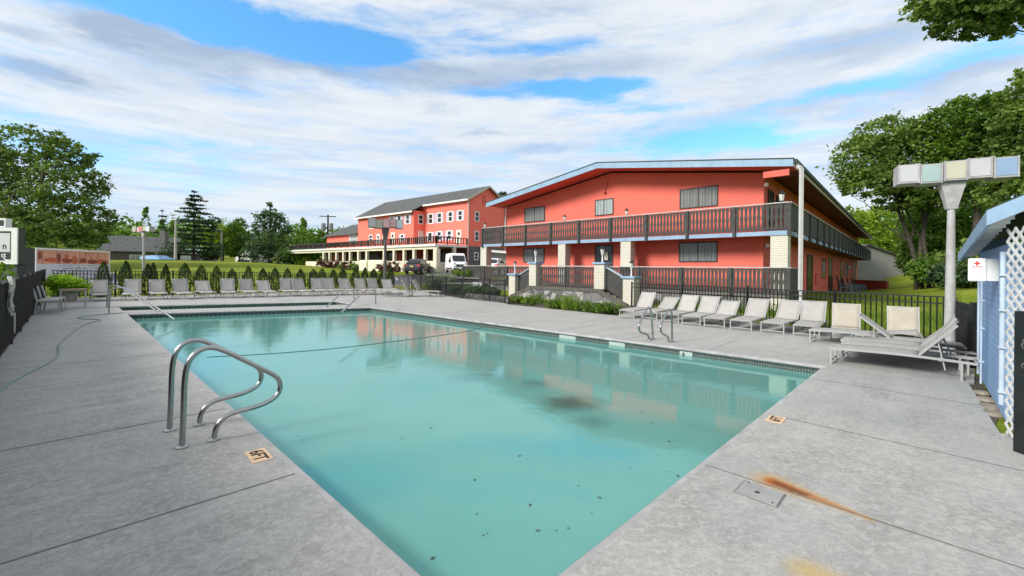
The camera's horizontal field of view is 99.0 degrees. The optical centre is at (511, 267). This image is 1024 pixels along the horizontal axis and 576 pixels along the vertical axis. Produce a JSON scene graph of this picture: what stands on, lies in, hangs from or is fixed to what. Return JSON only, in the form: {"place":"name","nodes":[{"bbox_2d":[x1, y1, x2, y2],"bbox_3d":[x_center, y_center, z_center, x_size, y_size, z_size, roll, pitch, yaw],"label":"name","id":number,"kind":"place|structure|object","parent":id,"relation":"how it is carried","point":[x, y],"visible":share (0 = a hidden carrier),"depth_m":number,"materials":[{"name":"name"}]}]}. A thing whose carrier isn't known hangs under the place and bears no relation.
{"place":"outdoors","nodes":[
{"label":"outdoors","id":0,"kind":"place"},
{"bbox_2d":[46,273,117,283],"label":"driveway","id":1,"kind":"structure","parent":0,"point":[112,278],"depth_m":36.27,"materials":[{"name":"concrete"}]},
{"bbox_2d":[25,247,109,279],"bbox_3d":[-36.349,-0.168,34.852,1.839,2.688,9.132,1,0,-11],"label":"trailer","id":2,"kind":"object","parent":1,"relation":"on","point":[47,259],"visible":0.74,"depth_m":34.66,"materials":[{"name":"white paint"}]},
{"bbox_2d":[391,271,494,283],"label":"parking lot","id":3,"kind":"structure","parent":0,"point":[416,277],"depth_m":43.88,"materials":[{"name":"asphalt"}]},
{"bbox_2d":[404,259,431,273],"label":"parked car","id":4,"kind":"object","parent":3,"relation":"on","point":[420,265],"visible":1,"depth_m":46.94,"materials":[{"name":"grey paint"}]},
{"bbox_2d":[445,253,467,272],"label":"parked van","id":5,"kind":"object","parent":3,"relation":"on","point":[453,261],"visible":0.79,"depth_m":46.36,"materials":[{"name":"white paint"}]},
{"bbox_2d":[0,289,1023,575],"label":"pool deck","id":6,"kind":"structure","parent":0,"point":[702,521],"depth_m":3.58,"materials":[{"name":"concrete"}]},
{"bbox_2d":[0,269,45,356],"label":"pool fence","id":7,"kind":"object","parent":6,"relation":"on","point":[26,285],"visible":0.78,"depth_m":10.64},
{"bbox_2d":[6,276,15,333],"bbox_3d":[-9.717,0.722,8.486,0.107,1.121,0.481,1,0,-44],"label":"rope hank","id":8,"kind":"object","parent":7,"relation":"hanging from","point":[10,306],"visible":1,"depth_m":8.38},
{"bbox_2d":[0,312,123,392],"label":"garden hose","id":9,"kind":"object","parent":6,"relation":"on","point":[14,380],"visible":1,"depth_m":7.82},
{"bbox_2d":[42,273,95,301],"bbox_3d":[-19.877,0.857,19.589,1.822,1.268,1.617,1,0,-37],"label":"planter pot","id":10,"kind":"object","parent":6,"relation":"on","point":[66,281],"visible":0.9,"depth_m":19.34,"materials":[{"name":"green plant"}]},
{"bbox_2d":[89,280,108,301],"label":"sun lounger","id":11,"kind":"object","parent":6,"relation":"on","point":[100,287],"visible":0.81,"depth_m":20.57,"materials":[{"name":"fabric"}]},
{"bbox_2d":[121,279,141,300],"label":"sun lounger","id":12,"kind":"object","parent":6,"relation":"on","point":[133,285],"visible":0.84,"depth_m":21.21,"materials":[{"name":"white fabric"}]},
{"bbox_2d":[107,287,174,319],"bbox_3d":[-12.165,1.123,14.262,3.914,0.937,0.111,1,0,25],"label":"stair rail","id":13,"kind":"object","parent":6,"relation":"on","point":[147,301],"visible":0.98,"depth_m":14.39,"materials":[{"name":"silver metal"}]},
{"bbox_2d":[148,279,167,299],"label":"sun lounger","id":14,"kind":"object","parent":6,"relation":"on","point":[156,286],"visible":1,"depth_m":21.85,"materials":[{"name":"white fabric"}]},
{"bbox_2d":[171,279,193,299],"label":"sun lounger","id":15,"kind":"object","parent":6,"relation":"on","point":[180,286],"visible":1,"depth_m":22.07,"materials":[{"name":"white fabric"}]},
{"bbox_2d":[194,280,216,297],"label":"sun lounger","id":16,"kind":"object","parent":6,"relation":"on","point":[202,286],"visible":1,"depth_m":22.99,"materials":[{"name":"white fabric"}]},
{"bbox_2d":[163,338,263,432],"bbox_3d":[-3.211,1.205,4.758,0.111,0.930,0.920,1,0,45],"label":"grab rail","id":17,"kind":"object","parent":6,"relation":"on","point":[171,382],"visible":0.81,"depth_m":4.56,"materials":[{"name":"silver metal"}]},
{"bbox_2d":[220,278,236,298],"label":"sun lounger","id":18,"kind":"object","parent":6,"relation":"on","point":[227,285],"visible":1,"depth_m":23.32,"materials":[{"name":"white fabric"}]},
{"bbox_2d":[174,345,282,449],"bbox_3d":[-2.777,1.210,4.351,0.111,0.930,0.920,1,0,45],"label":"grab rail","id":19,"kind":"object","parent":6,"relation":"on","point":[214,437],"visible":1,"depth_m":4.23,"materials":[{"name":"silver metal"}]},
{"bbox_2d":[50,270,409,296],"bbox_3d":[-14.968,0.846,27.022,18.783,1.394,0.084,1,0,-40],"label":"pool fence","id":20,"kind":"object","parent":6,"relation":"on","point":[190,274],"visible":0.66,"depth_m":25.18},
{"bbox_2d":[237,279,258,296],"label":"sun lounger","id":21,"kind":"object","parent":6,"relation":"on","point":[246,285],"visible":1,"depth_m":23.92,"materials":[{"name":"white fabric"}]},
{"bbox_2d":[245,447,273,463],"bbox_3d":[-2.260,1.683,3.905,0.163,0.027,0.302,1,0,-43],"label":"depth tile","id":22,"kind":"object","parent":6,"relation":"on","point":[258,455],"visible":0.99,"depth_m":3.89,"materials":[{"name":"brown tile"}]},
{"bbox_2d":[255,280,278,296],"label":"sun lounger","id":23,"kind":"object","parent":6,"relation":"on","point":[263,285],"visible":0.99,"depth_m":24.12,"materials":[{"name":"white fabric"}]},
{"bbox_2d":[279,278,296,296],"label":"sun lounger","id":24,"kind":"object","parent":6,"relation":"on","point":[285,284],"visible":0.95,"depth_m":25.00,"materials":[{"name":"white fabric"}]},
{"bbox_2d":[290,278,313,296],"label":"sun lounger","id":25,"kind":"object","parent":6,"relation":"on","point":[298,284],"visible":0.96,"depth_m":25.08,"materials":[{"name":"white fabric"}]},
{"bbox_2d":[309,278,328,295],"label":"sun lounger","id":26,"kind":"object","parent":6,"relation":"on","point":[317,284],"visible":0.98,"depth_m":25.86,"materials":[{"name":"white fabric"}]},
{"bbox_2d":[321,278,342,295],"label":"sun lounger","id":27,"kind":"object","parent":6,"relation":"on","point":[328,283],"visible":0.92,"depth_m":26.22,"materials":[{"name":"white fabric"}]},
{"bbox_2d":[337,278,357,295],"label":"sun lounger","id":28,"kind":"object","parent":6,"relation":"on","point":[344,283],"visible":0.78,"depth_m":26.55,"materials":[{"name":"plastic"}]},
{"bbox_2d":[368,218,402,278],"bbox_3d":[-8.991,-0.799,30.999,2.342,5.454,0.603,1,0,-28],"label":"box lamp","id":29,"kind":"object","parent":6,"relation":"on","point":[385,225],"visible":0.89,"depth_m":30.90,"materials":[{"name":"grey metal"}]},
{"bbox_2d":[411,274,505,302],"bbox_3d":[-4.178,1.056,26.748,0.592,1.200,13.967,1,0,-32],"label":"pool fence","id":30,"kind":"object","parent":6,"relation":"on","point":[446,287],"visible":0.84,"depth_m":24.66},
{"bbox_2d":[116,301,826,575],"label":"swimming pool","id":31,"kind":"structure","parent":6,"relation":"in","point":[354,438],"depth_m":8.97,"materials":[{"name":"liquid"}]},
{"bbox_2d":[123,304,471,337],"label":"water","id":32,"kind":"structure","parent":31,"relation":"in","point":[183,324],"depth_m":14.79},
{"bbox_2d":[0,305,1023,568],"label":"deck joint","id":33,"kind":"object","parent":6,"relation":"on","point":[526,321],"visible":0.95,"depth_m":3.25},
{"bbox_2d":[619,292,656,318],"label":"sun lounger","id":34,"kind":"object","parent":6,"relation":"on","point":[646,300],"visible":0.9,"depth_m":15.92,"materials":[{"name":"white fabric"}]},
{"bbox_2d":[638,307,654,339],"bbox_3d":[3.219,1.339,10.466,0.111,0.816,0.770,1,0,45],"label":"ladder rail","id":35,"kind":"object","parent":6,"relation":"on","point":[642,317],"visible":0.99,"depth_m":10.49,"materials":[{"name":"silver metal"}]},
{"bbox_2d":[641,296,679,319],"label":"sun lounger","id":36,"kind":"object","parent":6,"relation":"on","point":[666,303],"visible":0.84,"depth_m":15.64,"materials":[{"name":"white fabric"}]},
{"bbox_2d":[660,308,674,342],"bbox_3d":[3.592,1.344,10.145,0.111,0.804,0.666,1,0,45],"label":"ladder rail","id":37,"kind":"object","parent":6,"relation":"on","point":[661,323],"visible":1,"depth_m":10.19,"materials":[{"name":"silver metal"}]},
{"bbox_2d":[661,295,699,323],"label":"sun lounger","id":38,"kind":"object","parent":6,"relation":"on","point":[687,304],"visible":0.87,"depth_m":14.86,"materials":[{"name":"white fabric"}]},
{"bbox_2d":[682,295,720,325],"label":"sun lounger","id":39,"kind":"object","parent":6,"relation":"on","point":[708,305],"visible":0.89,"depth_m":14.25,"materials":[{"name":"white fabric"}]},
{"bbox_2d":[704,300,740,328],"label":"sun lounger","id":40,"kind":"object","parent":6,"relation":"on","point":[726,309],"visible":1,"depth_m":13.82,"materials":[{"name":"white fabric"}]},
{"bbox_2d":[730,298,771,330],"bbox_3d":[7.121,1.353,12.995,1.812,0.843,0.586,1,0,-44],"label":"sun lounger","id":41,"kind":"object","parent":6,"relation":"on","point":[756,310],"visible":0.98,"depth_m":13.22,"materials":[{"name":"white fabric"}]},
{"bbox_2d":[733,480,785,507],"bbox_3d":[1.893,1.730,3.336,0.268,0.040,0.326,1,0,-41],"label":"skimmer lid","id":42,"kind":"object","parent":6,"relation":"on","point":[762,494],"visible":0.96,"depth_m":3.32,"materials":[{"name":"grey plastic"}]},
{"bbox_2d":[760,299,802,333],"bbox_3d":[7.748,1.360,12.478,1.812,0.843,0.586,1,0,-41],"label":"sun lounger","id":43,"kind":"object","parent":6,"relation":"on","point":[788,311],"visible":0.94,"depth_m":12.68,"materials":[{"name":"white fabric"}]},
{"bbox_2d":[631,282,944,338],"bbox_3d":[7.808,1.193,14.560,0.083,1.178,9.994,1,0,-33],"label":"pool fence","id":44,"kind":"object","parent":6,"relation":"on","point":[834,292],"visible":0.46,"depth_m":13.03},
{"bbox_2d":[793,300,827,337],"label":"sun lounger","id":45,"kind":"object","parent":6,"relation":"on","point":[813,313],"visible":0.97,"depth_m":12.29,"materials":[{"name":"white fabric"}]},
{"bbox_2d":[830,303,860,340],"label":"sun lounger","id":46,"kind":"object","parent":6,"relation":"on","point":[844,316],"visible":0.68,"depth_m":11.17,"materials":[{"name":"fabric"}]},
{"bbox_2d":[809,327,916,341],"bbox_3d":[8.002,1.581,10.041,1.909,0.484,0.611,1,0,44],"label":"sun lounger","id":47,"kind":"object","parent":6,"relation":"on","point":[892,332],"visible":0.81,"depth_m":10.01,"materials":[{"name":"white fabric"}]},
{"bbox_2d":[829,322,977,380],"bbox_3d":[6.722,1.335,7.618,1.890,0.872,0.611,1,0,44],"label":"sun lounger","id":48,"kind":"object","parent":6,"relation":"on","point":[904,352],"visible":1,"depth_m":7.44,"materials":[{"name":"white fabric"}]},
{"bbox_2d":[886,305,923,345],"bbox_3d":[9.139,1.355,10.201,0.586,0.883,1.169,1,0,38],"label":"sun lounger","id":49,"kind":"object","parent":6,"relation":"on","point":[902,318],"visible":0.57,"depth_m":10.39,"materials":[{"name":"beige fabric"}]},
{"bbox_2d":[840,319,971,363],"bbox_3d":[7.646,1.361,8.561,1.890,0.840,0.611,1,0,44],"label":"sun lounger","id":50,"kind":"object","parent":6,"relation":"on","point":[925,340],"visible":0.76,"depth_m":8.54,"materials":[{"name":"white fabric"}]},
{"bbox_2d":[849,313,965,346],"bbox_3d":[8.157,1.393,8.985,1.890,0.786,0.611,1,0,44],"label":"sun lounger","id":51,"kind":"object","parent":6,"relation":"on","point":[880,329],"visible":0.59,"depth_m":9.20,"materials":[{"name":"white fabric"}]},
{"bbox_2d":[841,315,978,374],"bbox_3d":[7.249,1.306,8.027,1.890,0.941,0.611,1,0,44],"label":"sun lounger","id":52,"kind":"object","parent":6,"relation":"on","point":[952,319],"visible":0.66,"depth_m":7.95,"materials":[{"name":"white fabric"}]},
{"bbox_2d":[893,155,1019,352],"bbox_3d":[9.357,-0.135,9.327,1.832,4.266,0.531,1,0,30],"label":"box lamp","id":53,"kind":"object","parent":6,"relation":"on","point":[949,179],"visible":0.92,"depth_m":9.26,"materials":[{"name":"grey metal"}]},
{"bbox_2d":[956,298,976,368],"bbox_3d":[8.969,1.224,8.710,0.098,1.200,2.457,1,0,39],"label":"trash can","id":54,"kind":"object","parent":6,"relation":"on","point":[966,329],"visible":0.56,"depth_m":8.13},
{"bbox_2d":[958,194,1023,420],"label":"blue shed","id":55,"kind":"structure","parent":6,"relation":"on","point":[988,237],"depth_m":5.60,"materials":[{"name":"paint"}]},
{"bbox_2d":[968,258,998,281],"bbox_3d":[6.112,0.026,5.650,0.179,0.300,0.290,1,0,-34],"label":"first aid box","id":56,"kind":"object","parent":55,"relation":"attached to","point":[983,269],"visible":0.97,"depth_m":5.61,"materials":[{"name":"white paint"}]},
{"bbox_2d":[1004,226,1023,438],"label":"lattice screen","id":57,"kind":"object","parent":6,"relation":"on","point":[1016,308],"visible":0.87,"depth_m":4.46,"materials":[{"name":"white paint"}]},
{"bbox_2d":[1013,311,1023,454],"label":"gate post","id":58,"kind":"object","parent":6,"relation":"on","point":[1018,427],"visible":1,"depth_m":4.14,"materials":[{"name":"grey metal"}]},
{"bbox_2d":[0,0,1023,238],"label":"sky","id":59,"kind":"structure","parent":0,"point":[311,109],"materials":[{"name":"blue"}]},
{"bbox_2d":[26,241,1012,433],"bbox_3d":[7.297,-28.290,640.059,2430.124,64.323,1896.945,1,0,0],"label":"ground","id":60,"kind":"structure","parent":0,"point":[902,283],"depth_m":43.80,"materials":[{"name":"green plant"}]},
{"bbox_2d":[0,262,22,303],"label":"bush","id":61,"kind":"object","parent":60,"relation":"on","point":[3,269],"visible":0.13,"depth_m":11.02,"materials":[{"name":"green plant"}]},
{"bbox_2d":[0,218,25,282],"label":"roadside sign","id":62,"kind":"object","parent":60,"relation":"on","point":[12,246],"visible":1,"depth_m":22.98,"materials":[{"name":"white paint"}]},
{"bbox_2d":[0,120,125,249],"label":"ash tree","id":63,"kind":"object","parent":60,"relation":"on","point":[78,235],"visible":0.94,"depth_m":46.51,"materials":[{"name":"green plant"}]},
{"bbox_2d":[95,261,112,296],"bbox_3d":[-21.289,0.682,22.768,0.744,2.117,0.703,1,0,-16],"label":"arborvitae","id":64,"kind":"object","parent":60,"relation":"on","point":[103,267],"visible":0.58,"depth_m":22.73,"materials":[{"name":"green plant"}]},
{"bbox_2d":[117,260,131,296],"bbox_3d":[-20.615,0.652,23.364,0.760,2.186,0.766,1,0,-37],"label":"arborvitae","id":65,"kind":"object","parent":60,"relation":"on","point":[127,265],"visible":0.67,"depth_m":23.26,"materials":[{"name":"green plant"}]},
{"bbox_2d":[96,231,190,259],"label":"grey house","id":66,"kind":"structure","parent":60,"relation":"on","point":[124,247],"depth_m":90.25,"materials":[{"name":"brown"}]},
{"bbox_2d":[132,225,154,272],"bbox_3d":[-33.688,-1.497,39.999,2.492,4.692,0.603,1,0,20],"label":"box lamp","id":67,"kind":"object","parent":60,"relation":"on","point":[143,230],"visible":0.91,"depth_m":39.91,"materials":[{"name":"grey metal"}]},
{"bbox_2d":[140,264,153,295],"bbox_3d":[-19.914,0.729,23.920,0.679,2.010,0.688,1,0,-24],"label":"arborvitae","id":68,"kind":"object","parent":60,"relation":"on","point":[147,267],"visible":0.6,"depth_m":23.82,"materials":[{"name":"green plant"}]},
{"bbox_2d":[160,264,171,295],"bbox_3d":[-19.335,0.739,24.393,0.631,1.986,0.626,1,0,6],"label":"arborvitae","id":69,"kind":"object","parent":60,"relation":"on","point":[167,277],"visible":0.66,"depth_m":24.36,"materials":[{"name":"green plant"}]},
{"bbox_2d":[178,263,194,294],"bbox_3d":[-18.679,0.704,24.967,0.876,2.068,0.888,1,0,11],"label":"arborvitae","id":70,"kind":"object","parent":60,"relation":"on","point":[183,269],"visible":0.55,"depth_m":24.90,"materials":[{"name":"green plant"}]},
{"bbox_2d":[145,190,234,260],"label":"pine tree","id":71,"kind":"object","parent":60,"relation":"on","point":[191,246],"visible":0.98,"depth_m":75.29,"materials":[{"name":"green plant"}]},
{"bbox_2d":[194,265,206,294],"bbox_3d":[-18.094,0.760,25.401,0.875,1.942,0.826,1,0,9],"label":"arborvitae","id":72,"kind":"object","parent":60,"relation":"on","point":[200,268],"visible":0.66,"depth_m":25.34,"materials":[{"name":"green plant"}]},
{"bbox_2d":[198,215,221,260],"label":"tree","id":73,"kind":"object","parent":60,"relation":"on","point":[212,256],"visible":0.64,"depth_m":79.77,"materials":[{"name":"green plant"}]},
{"bbox_2d":[211,266,222,293],"bbox_3d":[-17.516,0.778,25.892,0.824,1.901,0.818,1,0,36],"label":"arborvitae","id":74,"kind":"object","parent":60,"relation":"on","point":[216,269],"visible":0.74,"depth_m":25.82,"materials":[{"name":"green plant"}]},
{"bbox_2d":[198,217,249,260],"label":"bright tree","id":75,"kind":"object","parent":60,"relation":"on","point":[227,233],"visible":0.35,"depth_m":82.53,"materials":[{"name":"green plant"}]},
{"bbox_2d":[224,217,253,260],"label":"bright tree","id":76,"kind":"object","parent":60,"relation":"on","point":[233,243],"visible":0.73,"depth_m":81.34,"materials":[{"name":"green plant"}]},
{"bbox_2d":[235,201,299,264],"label":"spruce tree","id":77,"kind":"object","parent":60,"relation":"on","point":[258,246],"visible":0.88,"depth_m":76.92,"materials":[{"name":"green plant"}]},
{"bbox_2d":[273,238,309,264],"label":"roadside bush","id":78,"kind":"object","parent":60,"relation":"on","point":[285,256],"visible":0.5,"depth_m":76.82,"materials":[{"name":"green plant"}]},
{"bbox_2d":[279,222,314,244],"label":"round tree","id":79,"kind":"object","parent":60,"relation":"on","point":[299,231],"visible":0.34,"depth_m":91.55,"materials":[{"name":"green plant"}]},
{"bbox_2d":[289,249,320,264],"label":"roadside bush","id":80,"kind":"object","parent":60,"relation":"on","point":[304,259],"visible":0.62,"depth_m":76.44,"materials":[{"name":"green plant"}]},
{"bbox_2d":[298,227,326,255],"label":"round tree","id":81,"kind":"object","parent":60,"relation":"on","point":[318,240],"visible":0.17,"depth_m":100.05,"materials":[{"name":"green plant"}]},
{"bbox_2d":[289,186,506,272],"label":"coral inn","id":82,"kind":"structure","parent":60,"relation":"on","point":[435,230],"depth_m":58.34,"materials":[{"name":"paint"}]},
{"bbox_2d":[466,293,508,303],"bbox_3d":[-1.316,1.706,22.954,0.324,0.560,3.956,1,0,-39],"label":"stone edging","id":83,"kind":"object","parent":60,"relation":"on","point":[495,298],"visible":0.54,"depth_m":22.77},
{"bbox_2d":[32,206,971,256],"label":"woods","id":84,"kind":"object","parent":60,"relation":"on","point":[126,231],"visible":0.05,"depth_m":137.50,"materials":[{"name":"green plant"}]},
{"bbox_2d":[506,296,636,315],"bbox_3d":[2.233,1.728,21.415,4.691,0.111,10.109,1,0,-42],"label":"planting bed","id":85,"kind":"object","parent":60,"relation":"on","point":[540,305],"visible":0.16,"depth_m":20.02,"materials":[{"name":"soil"}]},
{"bbox_2d":[559,293,583,310],"bbox_3d":[2.455,1.411,18.257,1.219,0.741,1.176,1,0,-21],"label":"weed clump","id":86,"kind":"object","parent":85,"relation":"on","point":[565,306],"visible":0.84,"depth_m":18.16,"materials":[{"name":"green plant"}]},
{"bbox_2d":[591,302,616,313],"bbox_3d":[3.518,1.541,16.806,1.002,0.575,0.953,1,0,0],"label":"weed clump","id":87,"kind":"object","parent":85,"relation":"on","point":[600,309],"visible":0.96,"depth_m":16.67,"materials":[{"name":"green plant"}]},
{"bbox_2d":[507,246,655,305],"bbox_3d":[3.896,0.455,24.079,3.668,3.172,8.466,1,0,-44],"label":"stair landing","id":88,"kind":"object","parent":60,"relation":"on","point":[609,285],"visible":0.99,"depth_m":22.80,"materials":[{"name":"grey concrete"}]},
{"bbox_2d":[462,265,805,311],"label":"stone terrace","id":89,"kind":"structure","parent":60,"relation":"on","point":[790,281],"depth_m":20.45,"materials":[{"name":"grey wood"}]},
{"bbox_2d":[480,157,872,313],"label":"coral motel","id":90,"kind":"structure","parent":60,"relation":"on","point":[772,212],"depth_m":23.63,"materials":[{"name":"paint"}]},
{"bbox_2d":[523,248,544,261],"bbox_3d":[1.479,-0.860,29.809,1.901,0.964,0.070,1,0,45],"label":"window","id":91,"kind":"structure","parent":90,"relation":"in","point":[528,253],"depth_m":29.87,"materials":[{"name":"grey glass"}]},
{"bbox_2d":[524,206,544,222],"bbox_3d":[1.537,-3.634,29.781,1.866,1.000,0.070,1,0,45],"label":"window","id":92,"kind":"structure","parent":90,"relation":"in","point":[534,214],"depth_m":29.75,"materials":[{"name":"grey glass"}]},
{"bbox_2d":[595,245,612,267],"bbox_3d":[5.419,-0.119,25.872,1.246,2.453,0.095,1,0,45],"label":"door","id":93,"kind":"structure","parent":90,"relation":"in","point":[608,252],"depth_m":25.78,"materials":[{"name":"grey glass"}]},
{"bbox_2d":[595,198,613,215],"bbox_3d":[5.455,-3.599,25.890,1.264,0.962,0.070,1,0,45],"label":"window","id":94,"kind":"structure","parent":90,"relation":"in","point":[602,206],"depth_m":25.86,"materials":[{"name":"white glass"}]},
{"bbox_2d":[679,185,717,208],"bbox_3d":[9.370,-3.548,22.003,1.909,1.010,0.070,1,0,45],"label":"window","id":95,"kind":"structure","parent":90,"relation":"in","point":[706,196],"depth_m":21.98,"materials":[{"name":"grey glass"}]},
{"bbox_2d":[679,241,717,261],"bbox_3d":[9.341,-0.801,22.003,1.922,0.995,0.070,1,0,45],"label":"window","id":96,"kind":"structure","parent":90,"relation":"in","point":[688,251],"depth_m":21.96,"materials":[{"name":"grey glass"}]},
{"bbox_2d":[806,254,812,290],"bbox_3d":[20.090,0.686,29.516,0.070,3.210,2.234,1,0,42],"label":"door","id":97,"kind":"structure","parent":90,"relation":"in","point":[809,286],"depth_m":29.47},
{"bbox_2d":[856,280,888,289],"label":"coral wall","id":98,"kind":"structure","parent":60,"relation":"on","point":[875,284],"depth_m":54.27,"materials":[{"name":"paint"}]},
{"bbox_2d":[857,244,903,279],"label":"grey shed","id":99,"kind":"structure","parent":60,"relation":"on","point":[879,265],"depth_m":62.36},
{"bbox_2d":[845,204,919,254],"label":"light tree","id":100,"kind":"object","parent":60,"relation":"on","point":[867,221],"visible":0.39,"depth_m":69.73,"materials":[{"name":"green plant"}]},
{"bbox_2d":[815,109,964,289],"bbox_3d":[34.890,-5.865,39.765,12.314,16.655,8.420,1,0,0],"label":"maple tree","id":101,"kind":"object","parent":60,"relation":"on","point":[890,156],"visible":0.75,"depth_m":38.85,"materials":[{"name":"green plant"}]},
{"bbox_2d":[903,249,945,287],"bbox_3d":[36.608,0.232,37.698,4.274,3.842,3.983,1,0,27],"label":"bush","id":102,"kind":"object","parent":60,"relation":"on","point":[919,272],"visible":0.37,"depth_m":38.02,"materials":[{"name":"green plant"}]},
{"bbox_2d":[885,197,989,276],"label":"understory tree","id":103,"kind":"object","parent":60,"relation":"on","point":[936,228],"visible":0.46,"depth_m":44.99,"materials":[{"name":"green plant"}]},
{"bbox_2d":[923,261,976,287],"bbox_3d":[31.284,0.808,31.046,3.097,2.683,2.689,1,0,0],"label":"bush","id":104,"kind":"object","parent":60,"relation":"on","point":[937,275],"visible":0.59,"depth_m":30.70,"materials":[{"name":"green plant"}]},
{"bbox_2d":[925,245,976,288],"bbox_3d":[35.261,0.089,33.980,4.651,3.738,4.499,1,0,-32],"label":"bush","id":105,"kind":"object","parent":60,"relation":"on","point":[937,258],"visible":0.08,"depth_m":34.46,"materials":[{"name":"green plant"}]},
{"bbox_2d":[897,0,1023,88],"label":"overhanging maple","id":106,"kind":"object","parent":60,"relation":"on","point":[995,19],"visible":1,"depth_m":9.46,"materials":[{"name":"green plant"}]},
{"bbox_2d":[909,89,1023,231],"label":"maple tree","id":107,"kind":"object","parent":60,"relation":"on","point":[966,131],"visible":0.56,"depth_m":36.06,"materials":[{"name":"green plant"}]},
{"bbox_2d":[969,375,997,423],"bbox_3d":[6.625,1.800,6.181,0.169,0.001,3.503,1,0,43],"label":"soil strip","id":108,"kind":"object","parent":60,"relation":"on","point":[976,385],"visible":0.2,"depth_m":6.54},
{"bbox_2d":[968,78,1023,208],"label":"maple tree","id":109,"kind":"object","parent":60,"relation":"on","point":[1004,127],"visible":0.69,"depth_m":33.11,"materials":[{"name":"green plant"}]},
{"bbox_2d":[790,289,960,336],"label":"grass","id":110,"kind":"structure","parent":0,"point":[927,316],"depth_m":19.07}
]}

